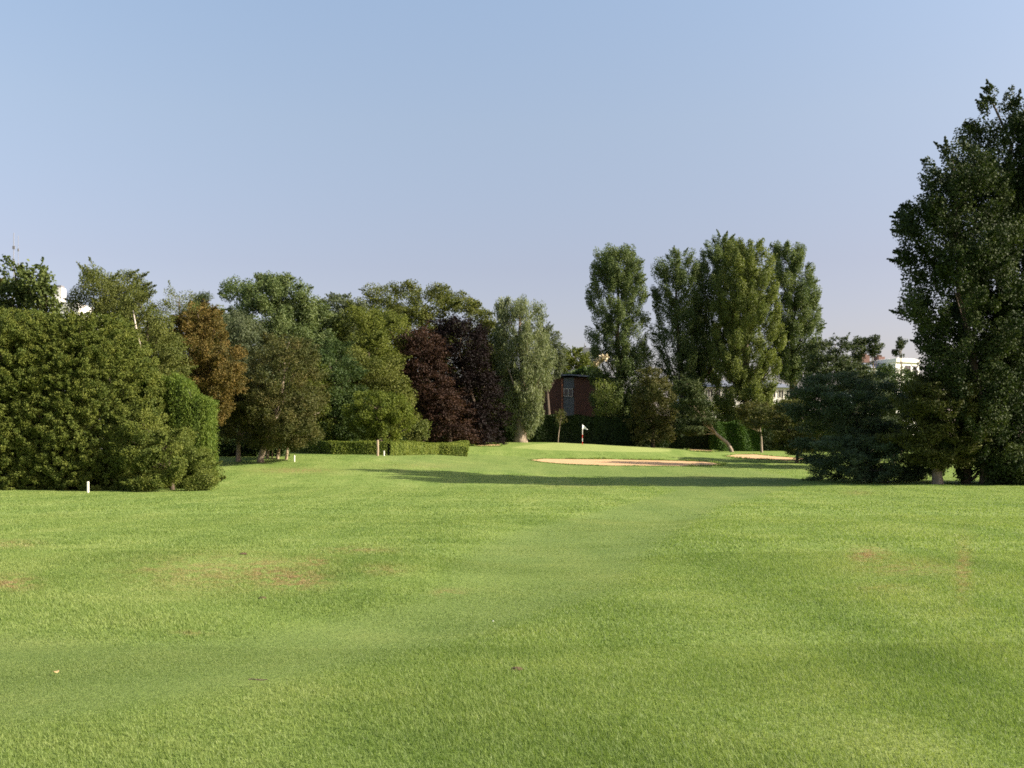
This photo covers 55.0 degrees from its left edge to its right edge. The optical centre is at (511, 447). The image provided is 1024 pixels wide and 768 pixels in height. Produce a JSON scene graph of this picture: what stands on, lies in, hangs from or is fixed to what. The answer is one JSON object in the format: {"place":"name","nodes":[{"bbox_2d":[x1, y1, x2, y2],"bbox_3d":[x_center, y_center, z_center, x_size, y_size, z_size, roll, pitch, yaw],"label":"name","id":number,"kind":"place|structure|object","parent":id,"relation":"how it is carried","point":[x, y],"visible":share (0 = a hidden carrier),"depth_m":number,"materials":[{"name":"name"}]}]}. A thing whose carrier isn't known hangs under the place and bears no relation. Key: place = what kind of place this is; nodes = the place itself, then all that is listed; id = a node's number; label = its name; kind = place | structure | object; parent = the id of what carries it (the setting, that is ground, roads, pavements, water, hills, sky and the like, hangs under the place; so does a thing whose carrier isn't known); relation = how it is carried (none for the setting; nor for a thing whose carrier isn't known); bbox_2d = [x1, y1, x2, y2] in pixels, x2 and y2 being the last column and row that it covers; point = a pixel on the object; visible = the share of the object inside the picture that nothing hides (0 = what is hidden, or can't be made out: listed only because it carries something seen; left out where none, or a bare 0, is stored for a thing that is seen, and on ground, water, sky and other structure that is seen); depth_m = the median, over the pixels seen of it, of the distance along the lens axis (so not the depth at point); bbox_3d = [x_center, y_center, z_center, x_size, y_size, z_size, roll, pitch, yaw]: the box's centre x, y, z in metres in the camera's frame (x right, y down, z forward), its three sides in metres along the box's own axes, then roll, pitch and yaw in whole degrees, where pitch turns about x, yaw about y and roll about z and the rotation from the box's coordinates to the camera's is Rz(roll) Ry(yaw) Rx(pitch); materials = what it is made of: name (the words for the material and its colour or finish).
{"place":"outdoors","nodes":[
{"label":"outdoors","id":0,"kind":"place"},
{"bbox_2d":[0,442,1023,767],"bbox_3d":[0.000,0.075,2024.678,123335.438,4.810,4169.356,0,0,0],"label":"ground","id":1,"kind":"structure","parent":0,"point":[514,458],"depth_m":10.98,"materials":[{"name":"green plant"}]},
{"bbox_2d":[0,277,12,305],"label":"maple tree","id":2,"kind":"object","parent":1,"relation":"on","point":[1,279],"visible":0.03,"depth_m":67.14,"materials":[{"name":"green plant"}]},
{"bbox_2d":[12,233,14,280],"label":"radio mast","id":3,"kind":"object","parent":1,"relation":"on","point":[13,247],"visible":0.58,"depth_m":189.95,"materials":[{"name":"white metal"}]},
{"bbox_2d":[0,254,36,349],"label":"maple tree","id":4,"kind":"object","parent":1,"relation":"on","point":[9,286],"visible":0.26,"depth_m":65.37,"materials":[{"name":"green plant"}]},
{"bbox_2d":[16,257,67,316],"bbox_3d":[-31.059,-5.097,64.909,3.385,15.074,3.027,0,0,33],"label":"maple tree","id":5,"kind":"object","parent":1,"relation":"on","point":[41,286],"visible":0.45,"depth_m":64.41,"materials":[{"name":"green plant"}]},
{"bbox_2d":[0,306,102,489],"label":"shrub","id":6,"kind":"object","parent":1,"relation":"on","point":[12,329],"visible":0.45,"depth_m":56.07,"materials":[{"name":"green plant"}]},
{"bbox_2d":[0,318,107,474],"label":"shrub","id":7,"kind":"object","parent":1,"relation":"on","point":[69,372],"depth_m":63.14,"materials":[{"name":"green plant"}]},
{"bbox_2d":[50,285,91,390],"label":"white building","id":8,"kind":"structure","parent":1,"relation":"on","point":[61,290],"depth_m":92.60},
{"bbox_2d":[0,308,173,490],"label":"shrub","id":9,"kind":"object","parent":1,"relation":"on","point":[134,360],"visible":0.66,"depth_m":56.26,"materials":[{"name":"green plant"}]},
{"bbox_2d":[62,256,156,378],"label":"birch tree","id":10,"kind":"object","parent":1,"relation":"on","point":[93,281],"visible":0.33,"depth_m":68.68,"materials":[{"name":"green plant"}]},
{"bbox_2d":[73,331,150,482],"bbox_3d":[-26.217,-2.575,63.986,6.373,10.179,4.016,0,0,0],"label":"shrub","id":11,"kind":"object","parent":1,"relation":"on","point":[110,380],"visible":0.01,"depth_m":62.70,"materials":[{"name":"green plant"}]},
{"bbox_2d":[109,277,198,418],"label":"birch tree","id":12,"kind":"object","parent":1,"relation":"on","point":[167,347],"visible":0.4,"depth_m":66.28,"materials":[{"name":"green plant"}]},
{"bbox_2d":[103,399,226,491],"bbox_3d":[-19.914,-0.068,56.976,7.013,5.581,5.538,0,0,0],"label":"shrub","id":13,"kind":"object","parent":1,"relation":"on","point":[125,433],"visible":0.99,"depth_m":55.63,"materials":[{"name":"green plant"}]},
{"bbox_2d":[133,369,220,487],"bbox_3d":[-20.526,-1.149,60.110,5.290,7.235,3.267,0,0,0],"label":"clipped conifer hedge","id":14,"kind":"object","parent":1,"relation":"on","point":[187,405],"visible":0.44,"depth_m":59.09,"materials":[{"name":"green plant"}]},
{"bbox_2d":[150,280,211,376],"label":"birch tree","id":15,"kind":"object","parent":1,"relation":"on","point":[166,303],"visible":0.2,"depth_m":71.19,"materials":[{"name":"green plant"}]},
{"bbox_2d":[185,289,214,351],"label":"pine tree","id":16,"kind":"object","parent":1,"relation":"on","point":[201,296],"visible":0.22,"depth_m":97.52,"materials":[{"name":"green plant"}]},
{"bbox_2d":[188,304,232,375],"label":"tree","id":17,"kind":"object","parent":1,"relation":"on","point":[220,308],"visible":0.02,"depth_m":116.64,"materials":[{"name":"green plant"}]},
{"bbox_2d":[169,299,252,443],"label":"autumn tree","id":18,"kind":"object","parent":1,"relation":"on","point":[221,377],"visible":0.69,"depth_m":69.93,"materials":[{"name":"orange plant"}]},
{"bbox_2d":[212,308,273,420],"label":"round tree","id":19,"kind":"object","parent":1,"relation":"on","point":[248,332],"visible":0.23,"depth_m":94.74,"materials":[{"name":"green plant"}]},
{"bbox_2d":[214,375,272,461],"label":"park tree","id":20,"kind":"object","parent":1,"relation":"on","point":[227,432],"visible":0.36,"depth_m":75.35,"materials":[{"name":"green plant"}]},
{"bbox_2d":[214,431,290,456],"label":"undergrowth","id":21,"kind":"object","parent":1,"relation":"on","point":[227,449],"visible":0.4,"depth_m":80.17,"materials":[{"name":"green plant"}]},
{"bbox_2d":[260,415,284,458],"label":"thin tree","id":22,"kind":"object","parent":1,"relation":"on","point":[267,454],"visible":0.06,"depth_m":77.88,"materials":[{"name":"green plant"}]},
{"bbox_2d":[276,448,279,458],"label":"wooden post","id":23,"kind":"object","parent":1,"relation":"on","point":[278,453],"visible":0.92,"depth_m":77.89,"materials":[{"name":"brown wood"}]},
{"bbox_2d":[217,269,343,410],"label":"poplar tree","id":24,"kind":"object","parent":1,"relation":"on","point":[278,309],"visible":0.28,"depth_m":104.94,"materials":[{"name":"green plant"}]},
{"bbox_2d":[233,331,331,462],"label":"park tree","id":25,"kind":"object","parent":1,"relation":"on","point":[276,423],"visible":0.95,"depth_m":74.13,"materials":[{"name":"green plant"}]},
{"bbox_2d":[277,357,338,440],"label":"dark tree","id":26,"kind":"object","parent":1,"relation":"on","point":[318,420],"visible":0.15,"depth_m":89.25,"materials":[{"name":"green plant"}]},
{"bbox_2d":[285,305,342,354],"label":"poplar tree","id":27,"kind":"object","parent":1,"relation":"on","point":[320,319],"visible":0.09,"depth_m":108.93,"materials":[{"name":"green plant"}]},
{"bbox_2d":[37,366,629,441],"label":"woodland","id":28,"kind":"object","parent":1,"relation":"on","point":[582,370],"depth_m":154.60,"materials":[{"name":"green plant"}]},
{"bbox_2d":[300,343,369,441],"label":"dark tree","id":29,"kind":"object","parent":1,"relation":"on","point":[338,399],"visible":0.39,"depth_m":90.53,"materials":[{"name":"green plant"}]},
{"bbox_2d":[320,332,362,436],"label":"tree","id":30,"kind":"object","parent":1,"relation":"on","point":[330,343],"visible":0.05,"depth_m":102.60,"materials":[{"name":"green plant"}]},
{"bbox_2d":[314,291,372,353],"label":"tree","id":31,"kind":"object","parent":1,"relation":"on","point":[338,301],"visible":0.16,"depth_m":133.30,"materials":[{"name":"green plant"}]},
{"bbox_2d":[216,418,477,443],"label":"undergrowth","id":32,"kind":"object","parent":1,"relation":"on","point":[426,430],"visible":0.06,"depth_m":113.24,"materials":[{"name":"green plant"}]},
{"bbox_2d":[329,300,419,389],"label":"oak tree","id":33,"kind":"object","parent":1,"relation":"on","point":[376,342],"visible":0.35,"depth_m":108.19,"materials":[{"name":"green plant"}]},
{"bbox_2d":[376,440,378,455],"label":"wooden post","id":34,"kind":"object","parent":1,"relation":"on","point":[377,453],"visible":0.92,"depth_m":81.49,"materials":[{"name":"brown wood"}]},
{"bbox_2d":[332,343,423,441],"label":"dome tree","id":35,"kind":"object","parent":1,"relation":"on","point":[388,383],"visible":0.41,"depth_m":96.05,"materials":[{"name":"green plant"}]},
{"bbox_2d":[341,390,417,441],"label":"round tree","id":36,"kind":"object","parent":1,"relation":"on","point":[387,415],"visible":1,"depth_m":85.25,"materials":[{"name":"green plant"}]},
{"bbox_2d":[290,437,469,456],"bbox_3d":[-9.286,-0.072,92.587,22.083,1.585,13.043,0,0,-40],"label":"clipped hedge","id":37,"kind":"object","parent":1,"relation":"on","point":[363,447],"visible":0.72,"depth_m":84.49,"materials":[{"name":"green plant"}]},
{"bbox_2d":[410,417,432,441],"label":"elder bush","id":38,"kind":"object","parent":1,"relation":"on","point":[417,427],"visible":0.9,"depth_m":96.60,"materials":[{"name":"green plant"}]},
{"bbox_2d":[358,279,499,442],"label":"tree","id":39,"kind":"object","parent":1,"relation":"on","point":[443,304],"visible":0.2,"depth_m":122.57,"materials":[{"name":"green plant"}]},
{"bbox_2d":[389,321,483,444],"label":"copper beech","id":40,"kind":"object","parent":1,"relation":"on","point":[429,394],"visible":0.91,"depth_m":111.36,"materials":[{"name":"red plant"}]},
{"bbox_2d":[421,314,513,444],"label":"copper beech","id":41,"kind":"object","parent":1,"relation":"on","point":[450,328],"visible":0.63,"depth_m":115.01,"materials":[{"name":"purple plant"}]},
{"bbox_2d":[467,319,514,441],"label":"tree","id":42,"kind":"object","parent":1,"relation":"on","point":[489,335],"visible":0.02,"depth_m":139.07,"materials":[{"name":"green plant"}]},
{"bbox_2d":[490,294,558,441],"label":"willow tree","id":43,"kind":"object","parent":1,"relation":"on","point":[521,401],"visible":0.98,"depth_m":120.96,"materials":[{"name":"green plant"}]},
{"bbox_2d":[533,321,568,414],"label":"tree","id":44,"kind":"object","parent":1,"relation":"on","point":[558,345],"visible":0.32,"depth_m":133.31,"materials":[{"name":"green plant"}]},
{"bbox_2d":[555,409,566,442],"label":"sapling","id":45,"kind":"object","parent":1,"relation":"on","point":[559,414],"visible":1,"depth_m":123.89,"materials":[{"name":"green plant"}]},
{"bbox_2d":[505,414,636,446],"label":"tall hedge","id":46,"kind":"object","parent":1,"relation":"on","point":[601,430],"visible":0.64,"depth_m":129.18,"materials":[{"name":"green plant"}]},
{"bbox_2d":[534,374,613,416],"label":"brick building","id":47,"kind":"structure","parent":1,"relation":"on","point":[569,394],"depth_m":150.00,"materials":[{"name":"red brick"}]},
{"bbox_2d":[564,388,572,395],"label":"window","id":48,"kind":"structure","parent":47,"relation":"in","point":[567,391],"depth_m":149.97,"materials":[{"name":"grey glass"}]},
{"bbox_2d":[559,346,601,373],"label":"tree","id":49,"kind":"object","parent":1,"relation":"on","point":[585,360],"visible":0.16,"depth_m":163.38,"materials":[{"name":"green plant"}]},
{"bbox_2d":[582,424,587,444],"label":"golf flag","id":50,"kind":"object","parent":1,"relation":"on","point":[583,427],"visible":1,"depth_m":116.97,"materials":[{"name":"white fabric"}]},
{"bbox_2d":[589,377,620,418],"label":"young tree","id":51,"kind":"object","parent":1,"relation":"on","point":[608,398],"visible":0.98,"depth_m":129.37,"materials":[{"name":"green plant"}]},
{"bbox_2d":[584,242,655,416],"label":"poplar tree","id":52,"kind":"object","parent":1,"relation":"on","point":[624,356],"visible":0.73,"depth_m":135.94,"materials":[{"name":"green plant"}]},
{"bbox_2d":[593,354,614,371],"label":"dead branch","id":53,"kind":"object","parent":52,"relation":"attached to","point":[601,358],"visible":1,"depth_m":132.98,"materials":[{"name":"beige plant"}]},
{"bbox_2d":[535,459,716,465],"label":"sand bunker","id":54,"kind":"object","parent":1,"relation":"on","point":[623,462],"visible":0.97,"depth_m":96.40},
{"bbox_2d":[622,365,679,447],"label":"thorn tree","id":55,"kind":"object","parent":1,"relation":"on","point":[653,392],"visible":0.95,"depth_m":126.58,"materials":[{"name":"green plant"}]},
{"bbox_2d":[627,415,714,448],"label":"tall hedge","id":56,"kind":"object","parent":1,"relation":"on","point":[682,441],"visible":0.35,"depth_m":129.71,"materials":[{"name":"green plant"}]},
{"bbox_2d":[649,245,710,418],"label":"poplar tree","id":57,"kind":"object","parent":1,"relation":"on","point":[677,311],"visible":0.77,"depth_m":140.40,"materials":[{"name":"green plant"}]},
{"bbox_2d":[668,372,733,451],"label":"leaning pine","id":58,"kind":"object","parent":1,"relation":"on","point":[693,396],"visible":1,"depth_m":123.07,"materials":[{"name":"green plant"}]},
{"bbox_2d":[707,400,723,417],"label":"garden shrub","id":59,"kind":"object","parent":1,"relation":"on","point":[713,409],"visible":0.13,"depth_m":142.47,"materials":[{"name":"green plant"}]},
{"bbox_2d":[684,229,765,385],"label":"poplar tree","id":60,"kind":"object","parent":1,"relation":"on","point":[715,256],"visible":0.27,"depth_m":141.82,"materials":[{"name":"green plant"}]},
{"bbox_2d":[669,380,789,417],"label":"white pavilion","id":61,"kind":"structure","parent":1,"relation":"on","point":[780,392],"depth_m":152.80,"materials":[{"name":"stone"}]},
{"bbox_2d":[707,389,712,396],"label":"window","id":62,"kind":"structure","parent":61,"relation":"in","point":[709,391],"depth_m":151.15,"materials":[{"name":"white paint"}]},
{"bbox_2d":[778,390,783,397],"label":"window","id":63,"kind":"structure","parent":61,"relation":"in","point":[780,392],"depth_m":152.97,"materials":[{"name":"white paint"}]},
{"bbox_2d":[707,420,762,450],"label":"tall hedge","id":64,"kind":"object","parent":1,"relation":"on","point":[738,437],"visible":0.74,"depth_m":128.61,"materials":[{"name":"green plant"}]},
{"bbox_2d":[704,237,790,423],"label":"poplar tree","id":65,"kind":"object","parent":1,"relation":"on","point":[744,291],"visible":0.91,"depth_m":133.93,"materials":[{"name":"green plant"}]},
{"bbox_2d":[734,399,779,452],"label":"young tree","id":66,"kind":"object","parent":1,"relation":"on","point":[742,412],"visible":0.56,"depth_m":123.27,"materials":[{"name":"green plant"}]},
{"bbox_2d":[729,454,795,459],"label":"sand bunker","id":67,"kind":"object","parent":1,"relation":"on","point":[755,456],"visible":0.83,"depth_m":108.06},
{"bbox_2d":[746,395,823,462],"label":"pine tree","id":68,"kind":"object","parent":1,"relation":"on","point":[783,420],"visible":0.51,"depth_m":99.22,"materials":[{"name":"green plant"}]},
{"bbox_2d":[764,239,826,397],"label":"poplar tree","id":69,"kind":"object","parent":1,"relation":"on","point":[802,298],"visible":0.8,"depth_m":143.95,"materials":[{"name":"green plant"}]},
{"bbox_2d":[756,421,899,450],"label":"tall hedge","id":70,"kind":"object","parent":1,"relation":"on","point":[765,446],"visible":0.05,"depth_m":130.15,"materials":[{"name":"green plant"}]},
{"bbox_2d":[795,332,902,435],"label":"pine tree","id":71,"kind":"object","parent":1,"relation":"on","point":[838,361],"visible":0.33,"depth_m":90.97,"materials":[{"name":"green plant"}]},
{"bbox_2d":[847,335,869,369],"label":"tufted pine","id":72,"kind":"object","parent":1,"relation":"on","point":[859,341],"visible":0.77,"depth_m":115.58,"materials":[{"name":"green plant"}]},
{"bbox_2d":[773,367,947,480],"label":"pine tree","id":73,"kind":"object","parent":1,"relation":"on","point":[861,391],"visible":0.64,"depth_m":66.37,"materials":[{"name":"green plant"}]},
{"bbox_2d":[805,426,926,483],"bbox_3d":[22.334,0.497,63.110,7.735,4.082,5.986,0,0,-27],"label":"shrub","id":74,"kind":"object","parent":1,"relation":"on","point":[852,452],"visible":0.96,"depth_m":62.14,"materials":[{"name":"green plant"}]},
{"bbox_2d":[864,334,884,370],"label":"tufted pine","id":75,"kind":"object","parent":1,"relation":"on","point":[873,352],"visible":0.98,"depth_m":115.53,"materials":[{"name":"green plant"}]},
{"bbox_2d":[844,353,918,424],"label":"white house","id":76,"kind":"structure","parent":1,"relation":"on","point":[907,363],"depth_m":165.98,"materials":[{"name":"paint"}]},
{"bbox_2d":[873,363,924,462],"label":"tree","id":77,"kind":"object","parent":1,"relation":"on","point":[882,368],"visible":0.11,"depth_m":98.34,"materials":[{"name":"green plant"}]},
{"bbox_2d":[891,336,907,454],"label":"tufted pine","id":78,"kind":"object","parent":1,"relation":"on","point":[900,343],"visible":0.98,"depth_m":115.83,"materials":[{"name":"green plant"}]},
{"bbox_2d":[873,362,998,483],"bbox_3d":[26.168,-1.383,60.345,6.976,7.822,6.302,0,0,0],"label":"pine tree","id":79,"kind":"object","parent":1,"relation":"on","point":[931,434],"visible":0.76,"depth_m":59.20,"materials":[{"name":"green plant"}]},
{"bbox_2d":[886,135,1023,484],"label":"giant poplar","id":80,"kind":"object","parent":1,"relation":"on","point":[990,247],"visible":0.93,"depth_m":58.58,"materials":[{"name":"green plant"}]},
{"bbox_2d":[940,398,1011,483],"bbox_3d":[28.473,-0.612,61.343,5.950,6.356,4.794,0,0,0],"label":"pine tree","id":81,"kind":"object","parent":1,"relation":"on","point":[992,444],"visible":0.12,"depth_m":60.32,"materials":[{"name":"green plant"}]},
{"bbox_2d":[931,79,1023,484],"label":"giant poplar","id":82,"kind":"object","parent":1,"relation":"on","point":[977,132],"visible":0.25,"depth_m":61.63,"materials":[{"name":"green plant"}]},
{"bbox_2d":[981,440,1023,484],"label":"shrub","id":83,"kind":"object","parent":1,"relation":"on","point":[1019,482],"visible":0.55,"depth_m":59.18,"materials":[{"name":"green plant"}]},
{"bbox_2d":[984,104,1023,440],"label":"giant poplar","id":84,"kind":"object","parent":1,"relation":"on","point":[1022,198],"visible":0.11,"depth_m":60.80,"materials":[{"name":"green plant"}]},
{"bbox_2d":[0,0,1023,419],"label":"sky","id":85,"kind":"structure","parent":0,"point":[486,150],"materials":[{"name":"blue"}]},
{"bbox_2d":[582,343,592,367],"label":"tower","id":86,"kind":"structure","parent":0,"point":[585,350],"depth_m":230.00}
]}

